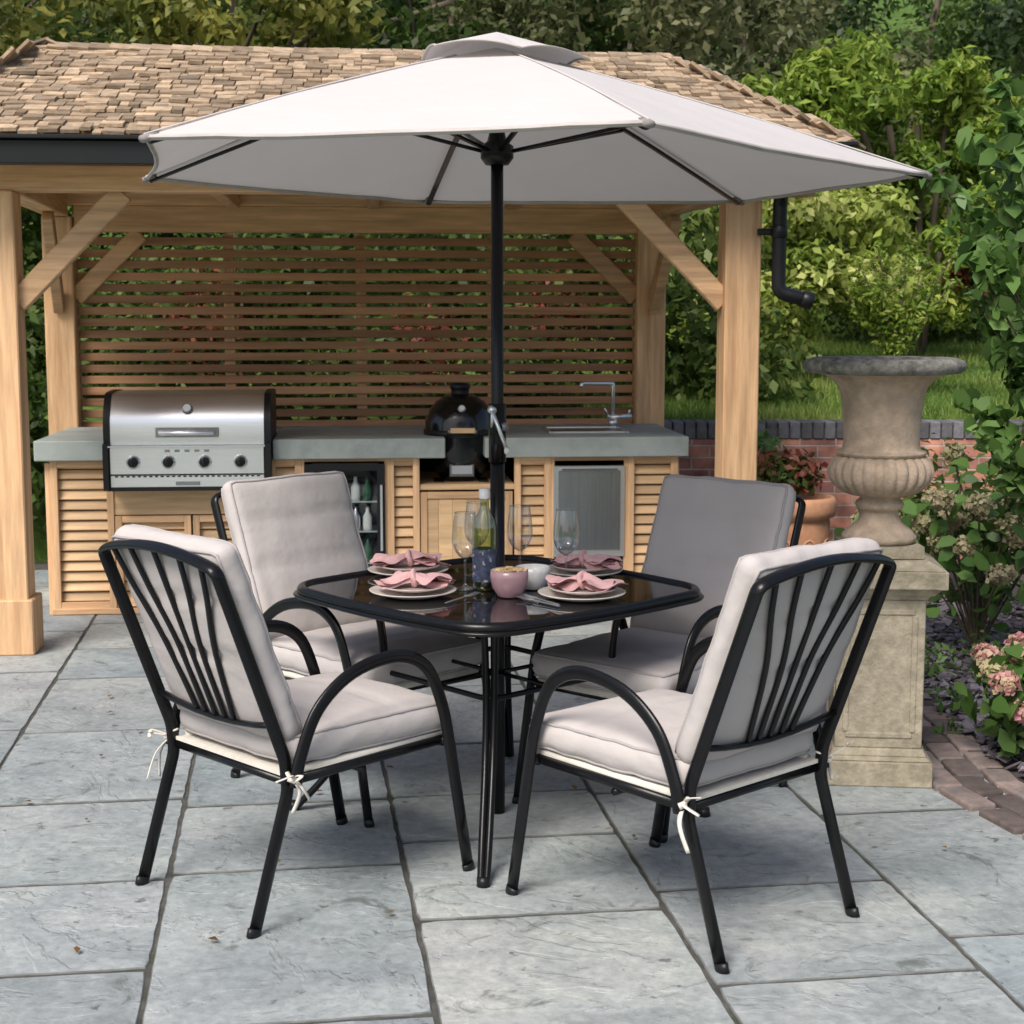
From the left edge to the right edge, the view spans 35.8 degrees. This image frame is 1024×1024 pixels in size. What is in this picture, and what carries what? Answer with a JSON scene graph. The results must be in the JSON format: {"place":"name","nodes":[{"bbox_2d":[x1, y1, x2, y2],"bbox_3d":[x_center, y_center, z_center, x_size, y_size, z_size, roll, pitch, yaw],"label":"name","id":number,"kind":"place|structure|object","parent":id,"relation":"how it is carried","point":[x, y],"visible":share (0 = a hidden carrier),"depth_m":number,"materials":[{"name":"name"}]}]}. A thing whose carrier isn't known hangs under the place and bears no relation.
{"place":"outdoors","nodes":[
{"label":"outdoors","id":0,"kind":"place"},
{"bbox_2d":[0,562,1023,1023],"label":"stone patio","id":1,"kind":"structure","parent":0,"point":[334,942],"depth_m":4.34,"materials":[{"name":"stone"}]},
{"bbox_2d":[98,524,474,938],"bbox_3d":[-0.616,0.530,4.373,0.866,1.024,0.645,-7,10,-44],"label":"patio chair","id":2,"kind":"object","parent":1,"relation":"on","point":[238,699],"visible":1,"depth_m":4.17,"materials":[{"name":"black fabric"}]},
{"bbox_2d":[210,471,490,827],"bbox_3d":[-0.537,0.409,5.329,0.866,1.024,0.648,7,10,44],"label":"patio chair","id":3,"kind":"object","parent":1,"relation":"on","point":[289,533],"visible":0.62,"depth_m":5.33,"materials":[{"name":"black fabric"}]},
{"bbox_2d":[33,381,688,614],"bbox_3d":[-0.803,-0.121,8.833,3.420,1.187,1.000,-1,7,-5],"label":"outdoor kitchen counter","id":4,"kind":"object","parent":1,"relation":"on","point":[605,480],"visible":0.49,"depth_m":8.43,"materials":[{"name":"wood"}]},
{"bbox_2d":[102,389,276,490],"bbox_3d":[-1.690,-0.390,8.372,0.850,0.503,0.586,-1,7,-5],"label":"gas barbecue","id":5,"kind":"object","parent":4,"relation":"in","point":[180,440],"visible":1,"depth_m":8.15,"materials":[{"name":"metal"}]},
{"bbox_2d":[304,461,384,566],"bbox_3d":[-0.893,0.079,8.509,0.420,0.710,0.315,-1,7,-5],"label":"drinks fridge","id":6,"kind":"object","parent":4,"relation":"in","point":[366,482],"visible":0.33,"depth_m":8.44,"materials":[{"name":"black metal"}]},
{"bbox_2d":[424,382,488,482],"bbox_3d":[-0.280,-0.431,8.609,0.398,0.542,0.434,-1,7,-5],"label":"kamado grill","id":7,"kind":"object","parent":4,"relation":"in","point":[457,418],"visible":0.88,"depth_m":8.49,"materials":[{"name":"black ceramic"}]},
{"bbox_2d":[553,465,624,556],"bbox_3d":[0.413,-0.003,8.484,0.385,0.490,0.058,-1,7,-5],"label":"steel cabinet door","id":8,"kind":"structure","parent":4,"relation":"in","point":[597,492],"depth_m":8.47,"materials":[{"name":"silver metal"}]},
{"bbox_2d":[0,36,865,655],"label":"wooden pavilion","id":9,"kind":"structure","parent":1,"relation":"on","point":[78,120],"depth_m":9.12,"materials":[{"name":"brown wood"}]},
{"bbox_2d":[11,650,946,951],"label":"fallen leaves","id":10,"kind":"object","parent":1,"relation":"on","point":[77,948],"visible":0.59,"depth_m":4.78,"materials":[{"name":"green plant"}]},
{"bbox_2d":[290,554,710,887],"bbox_3d":[-0.045,0.594,4.994,1.046,0.744,1.046,-6,10,-42],"label":"garden table","id":11,"kind":"object","parent":1,"relation":"on","point":[484,615],"visible":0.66,"depth_m":4.67,"materials":[{"name":"black glass"}]},
{"bbox_2d":[368,565,448,576],"bbox_3d":[-0.340,0.194,5.195,0.266,0.020,0.266,0,7,0],"label":"dinner plate","id":12,"kind":"object","parent":11,"relation":"on","point":[390,573],"visible":0.41,"depth_m":5.20,"materials":[{"name":"white ceramic"}]},
{"bbox_2d":[380,563,439,571],"bbox_3d":[-0.336,0.179,5.189,0.204,0.018,0.204,0,7,0],"label":"side plate","id":13,"kind":"object","parent":12,"relation":"on","point":[417,567],"visible":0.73,"depth_m":5.17,"materials":[{"name":"white ceramic"}]},
{"bbox_2d":[370,549,448,566],"bbox_3d":[-0.337,0.150,5.194,0.271,0.059,0.167,-2,7,-15],"label":"napkin","id":14,"kind":"object","parent":13,"relation":"on","point":[409,558],"visible":1,"depth_m":5.17,"materials":[{"name":"pink fabric"}]},
{"bbox_2d":[369,584,456,599],"bbox_3d":[-0.300,0.243,4.808,0.266,0.020,0.266,0,7,0],"label":"dinner plate","id":15,"kind":"object","parent":11,"relation":"on","point":[392,594],"visible":0.63,"depth_m":4.78,"materials":[{"name":"white ceramic"}]},
{"bbox_2d":[384,583,446,592],"bbox_3d":[-0.296,0.228,4.803,0.204,0.018,0.204,0,7,0],"label":"side plate","id":16,"kind":"object","parent":15,"relation":"on","point":[408,588],"visible":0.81,"depth_m":4.77,"materials":[{"name":"white ceramic"}]},
{"bbox_2d":[374,568,455,588],"bbox_3d":[-0.293,0.199,4.804,0.255,0.059,0.174,-1,7,-10],"label":"napkin","id":17,"kind":"object","parent":16,"relation":"on","point":[414,578],"visible":1,"depth_m":4.78,"materials":[{"name":"pink fabric"}]},
{"bbox_2d":[444,592,480,602],"bbox_3d":[-0.149,0.255,4.731,0.020,0.006,0.185,4,8,30],"label":"fork","id":18,"kind":"object","parent":11,"relation":"on","point":[471,594],"visible":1,"depth_m":4.75,"materials":[{"name":"metal"}]},
{"bbox_2d":[452,511,477,590],"bbox_3d":[-0.145,0.119,4.914,0.082,0.239,0.082,0,7,0],"label":"wine glass","id":19,"kind":"object","parent":11,"relation":"on","point":[461,588],"visible":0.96,"depth_m":4.90,"materials":[{"name":"clear glass"}]},
{"bbox_2d":[464,501,488,576],"bbox_3d":[-0.115,0.087,5.172,0.082,0.239,0.082,0,7,0],"label":"wine glass","id":20,"kind":"object","parent":11,"relation":"on","point":[469,574],"visible":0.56,"depth_m":5.16,"materials":[{"name":"clear glass"}]},
{"bbox_2d":[472,488,496,590],"bbox_3d":[-0.085,0.084,4.889,0.075,0.316,0.075,0,7,0],"label":"wine bottle","id":21,"kind":"object","parent":11,"relation":"on","point":[484,560],"visible":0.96,"depth_m":4.87,"materials":[{"name":"glass"}]},
{"bbox_2d":[490,566,528,598],"bbox_3d":[-0.008,0.212,4.784,0.116,0.089,0.116,0,7,0],"label":"snack bowl","id":22,"kind":"object","parent":11,"relation":"on","point":[508,582],"visible":0.99,"depth_m":4.74,"materials":[{"name":"ceramic"}]},
{"bbox_2d":[507,504,532,553],"bbox_3d":[0.025,0.098,5.082,0.082,0.239,0.082,0,7,0],"label":"wine glass","id":23,"kind":"object","parent":11,"relation":"on","point":[508,526],"visible":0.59,"depth_m":5.07,"materials":[{"name":"clear glass"}]},
{"bbox_2d":[516,564,549,589],"bbox_3d":[0.065,0.203,4.924,0.106,0.070,0.106,0,7,0],"label":"dip bowl","id":24,"kind":"object","parent":11,"relation":"on","point":[538,574],"visible":0.73,"depth_m":4.89,"materials":[{"name":"white ceramic"}]},
{"bbox_2d":[516,596,559,606],"bbox_3d":[0.078,0.263,4.672,0.020,0.006,0.185,-6,9,-40],"label":"fork","id":25,"kind":"object","parent":11,"relation":"on","point":[525,598],"visible":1,"depth_m":4.68,"materials":[{"name":"metal"}]},
{"bbox_2d":[520,594,559,604],"bbox_3d":[0.084,0.259,4.702,0.020,0.006,0.185,-5,9,-35],"label":"fork","id":26,"kind":"object","parent":11,"relation":"on","point":[528,596],"visible":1,"depth_m":4.72,"materials":[{"name":"metal"}]},
{"bbox_2d":[553,508,578,556],"bbox_3d":[0.170,0.111,4.983,0.082,0.239,0.082,0,7,0],"label":"wine glass","id":27,"kind":"object","parent":11,"relation":"on","point":[554,531],"visible":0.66,"depth_m":4.97,"materials":[{"name":"clear glass"}]},
{"bbox_2d":[538,586,625,602],"bbox_3d":[0.210,0.248,4.769,0.266,0.020,0.266,0,7,0],"label":"dinner plate","id":28,"kind":"object","parent":11,"relation":"on","point":[547,591],"visible":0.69,"depth_m":4.74,"materials":[{"name":"white ceramic"}]},
{"bbox_2d":[549,585,616,595],"bbox_3d":[0.214,0.233,4.763,0.204,0.018,0.204,0,7,0],"label":"side plate","id":29,"kind":"object","parent":28,"relation":"on","point":[578,591],"visible":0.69,"depth_m":4.71,"materials":[{"name":"white ceramic"}]},
{"bbox_2d":[545,570,627,591],"bbox_3d":[0.226,0.206,4.755,0.252,0.059,0.181,3,8,20],"label":"napkin","id":30,"kind":"object","parent":29,"relation":"on","point":[582,579],"visible":1,"depth_m":4.74,"materials":[{"name":"pink fabric"}]},
{"bbox_2d":[549,564,622,577],"bbox_3d":[0.230,0.196,5.185,0.266,0.020,0.266,0,7,0],"label":"dinner plate","id":31,"kind":"object","parent":11,"relation":"on","point":[566,573],"visible":0.38,"depth_m":5.16,"materials":[{"name":"white ceramic"}]},
{"bbox_2d":[552,563,609,572],"bbox_3d":[0.234,0.181,5.179,0.204,0.018,0.204,0,7,0],"label":"side plate","id":32,"kind":"object","parent":31,"relation":"on","point":[579,568],"visible":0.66,"depth_m":5.12,"materials":[{"name":"white ceramic"}]},
{"bbox_2d":[550,550,623,568],"bbox_3d":[0.243,0.153,5.172,0.248,0.059,0.178,2,7,12],"label":"napkin","id":33,"kind":"object","parent":32,"relation":"on","point":[582,558],"visible":1,"depth_m":5.15,"materials":[{"name":"pink fabric"}]},
{"bbox_2d":[138,32,931,813],"bbox_3d":[0.061,-0.237,4.865,2.443,2.410,2.574,0,7,0],"label":"patio umbrella","id":34,"kind":"object","parent":1,"relation":"on","point":[496,120],"visible":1,"depth_m":4.85,"materials":[{"name":"fabric"}]},
{"bbox_2d":[512,474,805,842],"bbox_3d":[0.500,0.425,5.197,0.634,1.025,0.866,6,10,41],"label":"patio chair","id":35,"kind":"object","parent":1,"relation":"on","point":[707,533],"visible":0.76,"depth_m":5.25,"materials":[{"name":"grey fabric"}]},
{"bbox_2d":[505,537,896,973],"bbox_3d":[0.494,0.555,4.168,0.641,1.026,0.866,-7,10,-42],"label":"patio chair","id":36,"kind":"object","parent":1,"relation":"on","point":[747,716],"visible":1,"depth_m":3.95,"materials":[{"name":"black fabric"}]},
{"bbox_2d":[757,420,788,473],"bbox_3d":[1.505,-0.208,9.539,0.380,0.684,0.362,0,7,0],"label":"wall shrub","id":37,"kind":"object","parent":1,"relation":"on","point":[768,444],"visible":0.08,"depth_m":9.50,"materials":[{"name":"green plant"}]},
{"bbox_2d":[786,492,836,546],"bbox_3d":[1.470,0.235,8.194,0.395,0.640,0.395,0,7,0],"label":"terracotta pot","id":38,"kind":"object","parent":1,"relation":"on","point":[820,510],"visible":0.24,"depth_m":8.02,"materials":[{"name":"orange ceramic"}]},
{"bbox_2d":[757,448,827,495],"bbox_3d":[1.425,-0.192,8.139,0.408,0.275,0.385,-6,10,-41],"label":"potted plant","id":39,"kind":"object","parent":38,"relation":"on","point":[813,467],"visible":0.6,"depth_m":8.07,"materials":[{"name":"red plant"}]},
{"bbox_2d":[815,552,948,787],"bbox_3d":[1.245,0.521,5.438,0.410,0.762,0.410,1,7,6],"label":"stone pedestal","id":40,"kind":"object","parent":1,"relation":"on","point":[879,726],"visible":0.54,"depth_m":5.30,"materials":[{"name":"beige stone"}]},
{"bbox_2d":[802,356,966,558],"bbox_3d":[1.245,-0.188,5.349,0.540,0.663,0.540,0,7,0],"label":"stone urn","id":41,"kind":"object","parent":40,"relation":"on","point":[880,464],"visible":1,"depth_m":5.22,"materials":[{"name":"beige stone"}]},
{"bbox_2d":[845,235,962,355],"bbox_3d":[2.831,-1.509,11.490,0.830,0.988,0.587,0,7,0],"label":"azara bush","id":42,"kind":"object","parent":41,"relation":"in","point":[905,327],"visible":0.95,"depth_m":11.46,"materials":[{"name":"green plant"}]},
{"bbox_2d":[922,706,1023,839],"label":"brick edging","id":43,"kind":"object","parent":1,"relation":"on","point":[958,777],"visible":0.63,"depth_m":5.36,"materials":[{"name":"brown brick"}]},
{"bbox_2d":[22,0,1021,561],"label":"ground","id":44,"kind":"structure","parent":0,"point":[40,544],"depth_m":13.10,"materials":[{"name":"green plant"}]},
{"bbox_2d":[1,55,84,272],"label":"broadleaf tree","id":45,"kind":"object","parent":44,"relation":"on","point":[29,247],"visible":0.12,"depth_m":12.69,"materials":[{"name":"green plant"}]},
{"bbox_2d":[0,0,115,241],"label":"broadleaf tree","id":46,"kind":"object","parent":44,"relation":"on","point":[9,37],"visible":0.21,"depth_m":14.21,"materials":[{"name":"green plant"}]},
{"bbox_2d":[1,0,376,303],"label":"broadleaf tree","id":47,"kind":"object","parent":44,"relation":"on","point":[77,13],"visible":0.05,"depth_m":16.48,"materials":[{"name":"green plant"}]},
{"bbox_2d":[78,0,385,316],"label":"broadleaf tree","id":48,"kind":"object","parent":44,"relation":"on","point":[320,23],"visible":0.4,"depth_m":13.22,"materials":[{"name":"green plant"}]},
{"bbox_2d":[153,259,602,396],"bbox_3d":[-0.928,-1.228,10.833,3.090,1.029,0.772,0,7,3],"label":"red acer shrub","id":49,"kind":"object","parent":44,"relation":"on","point":[393,328],"visible":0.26,"depth_m":10.79,"materials":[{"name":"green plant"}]},
{"bbox_2d":[180,0,658,306],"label":"broadleaf tree","id":50,"kind":"object","parent":44,"relation":"on","point":[422,31],"visible":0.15,"depth_m":15.68,"materials":[{"name":"green plant"}]},
{"bbox_2d":[23,205,833,532],"bbox_3d":[-1.555,-1.037,10.878,7.700,2.879,2.734,0,7,0],"label":"laurel hedge","id":51,"kind":"object","parent":44,"relation":"on","point":[699,365],"visible":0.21,"depth_m":11.01,"materials":[{"name":"green plant"}]},
{"bbox_2d":[21,159,986,327],"bbox_3d":[0.386,-2.663,16.291,20.287,2.543,3.187,0,7,0],"label":"hedgerow","id":52,"kind":"object","parent":44,"relation":"on","point":[836,239],"visible":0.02,"depth_m":15.90,"materials":[{"name":"green plant"}]},
{"bbox_2d":[1,0,1023,192],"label":"woodland","id":53,"kind":"object","parent":44,"relation":"on","point":[936,13],"visible":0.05,"depth_m":21.28,"materials":[{"name":"green plant"}]},
{"bbox_2d":[423,0,810,317],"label":"broadleaf tree","id":54,"kind":"object","parent":44,"relation":"on","point":[673,37],"visible":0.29,"depth_m":15.43,"materials":[{"name":"green plant"}]},
{"bbox_2d":[591,0,942,263],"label":"broadleaf tree","id":55,"kind":"object","parent":44,"relation":"on","point":[758,10],"visible":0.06,"depth_m":16.76,"materials":[{"name":"green plant"}]},
{"bbox_2d":[664,419,1023,560],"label":"brick wall","id":56,"kind":"structure","parent":44,"relation":"on","point":[822,439],"depth_m":9.92,"materials":[{"name":"red brick"}]},
{"bbox_2d":[735,13,1023,261],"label":"broadleaf tree","id":57,"kind":"object","parent":44,"relation":"on","point":[936,34],"visible":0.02,"depth_m":18.07,"materials":[{"name":"green plant"}]},
{"bbox_2d":[737,25,1023,335],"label":"mahonia bush","id":58,"kind":"object","parent":44,"relation":"on","point":[832,83],"visible":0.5,"depth_m":13.46,"materials":[{"name":"green plant"}]},
{"bbox_2d":[858,125,974,355],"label":"mahonia stems","id":59,"kind":"object","parent":58,"relation":"attached to","point":[921,341],"visible":0.22,"depth_m":13.95,"materials":[{"name":"brown plant"}]},
{"bbox_2d":[812,239,1020,346],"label":"garden shrubs","id":60,"kind":"object","parent":44,"relation":"on","point":[861,337],"visible":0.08,"depth_m":15.18,"materials":[{"name":"green plant"}]},
{"bbox_2d":[923,561,1023,782],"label":"flower bed","id":61,"kind":"object","parent":44,"relation":"on","point":[1013,770],"visible":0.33,"depth_m":6.80,"materials":[{"name":"soil"}]},
{"bbox_2d":[829,499,902,540],"bbox_3d":[1.748,0.243,7.674,0.421,0.698,0.627,0,7,0],"label":"faded hydrangea","id":62,"kind":"object","parent":61,"relation":"on","point":[838,531],"visible":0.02,"depth_m":7.73,"materials":[{"name":"green plant"}]},
{"bbox_2d":[898,442,1023,647],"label":"faded hydrangea","id":63,"kind":"object","parent":61,"relation":"on","point":[968,525],"visible":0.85,"depth_m":7.02,"materials":[{"name":"green plant"}]},
{"bbox_2d":[902,426,1023,600],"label":"border shrub","id":64,"kind":"object","parent":61,"relation":"on","point":[918,496],"visible":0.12,"depth_m":8.72,"materials":[{"name":"green plant"}]},
{"bbox_2d":[919,68,1023,514],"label":"young magnolia tree","id":65,"kind":"object","parent":61,"relation":"on","point":[989,259],"visible":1,"depth_m":5.75,"materials":[{"name":"green plant"}]},
{"bbox_2d":[923,595,1023,775],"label":"slate chippings","id":66,"kind":"object","parent":61,"relation":"on","point":[967,723],"visible":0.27,"depth_m":6.84,"materials":[{"name":"grey gravel"}]},
{"bbox_2d":[924,629,1023,733],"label":"ground cover","id":67,"kind":"object","parent":61,"relation":"on","point":[940,658],"visible":0.34,"depth_m":6.66,"materials":[{"name":"green plant"}]},
{"bbox_2d":[954,631,1023,756],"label":"pink hydrangea","id":68,"kind":"object","parent":61,"relation":"on","point":[1002,670],"visible":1,"depth_m":5.44,"materials":[{"name":"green plant"}]},
{"bbox_2d":[935,244,1018,304],"bbox_3d":[4.019,-2.012,13.441,0.689,0.668,0.806,-6,10,-42],"label":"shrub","id":69,"kind":"object","parent":44,"relation":"on","point":[961,273],"visible":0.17,"depth_m":13.42,"materials":[{"name":"green plant"}]},
{"bbox_2d":[941,0,1023,195],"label":"broadleaf tree","id":70,"kind":"object","parent":44,"relation":"on","point":[1010,24],"visible":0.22,"depth_m":18.10,"materials":[{"name":"green plant"}]},
{"bbox_2d":[953,195,1020,293],"bbox_3d":[5.353,-2.665,15.348,2.001,2.034,1.914,6,9,37],"label":"broadleaf tree","id":71,"kind":"object","parent":44,"relation":"on","point":[972,282],"visible":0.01,"depth_m":15.18,"materials":[{"name":"green plant"}]},
{"bbox_2d":[551,326,1023,420],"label":"lawn","id":72,"kind":"structure","parent":0,"point":[828,413],"depth_m":11.78,"materials":[{"name":"green plant"}]},
{"bbox_2d":[617,181,940,376],"bbox_3d":[1.988,-1.833,12.594,2.618,1.832,2.237,0,7,0],"label":"variegated shrub","id":73,"kind":"object","parent":72,"relation":"on","point":[864,221],"visible":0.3,"depth_m":12.03,"materials":[{"name":"green plant"}]}
]}

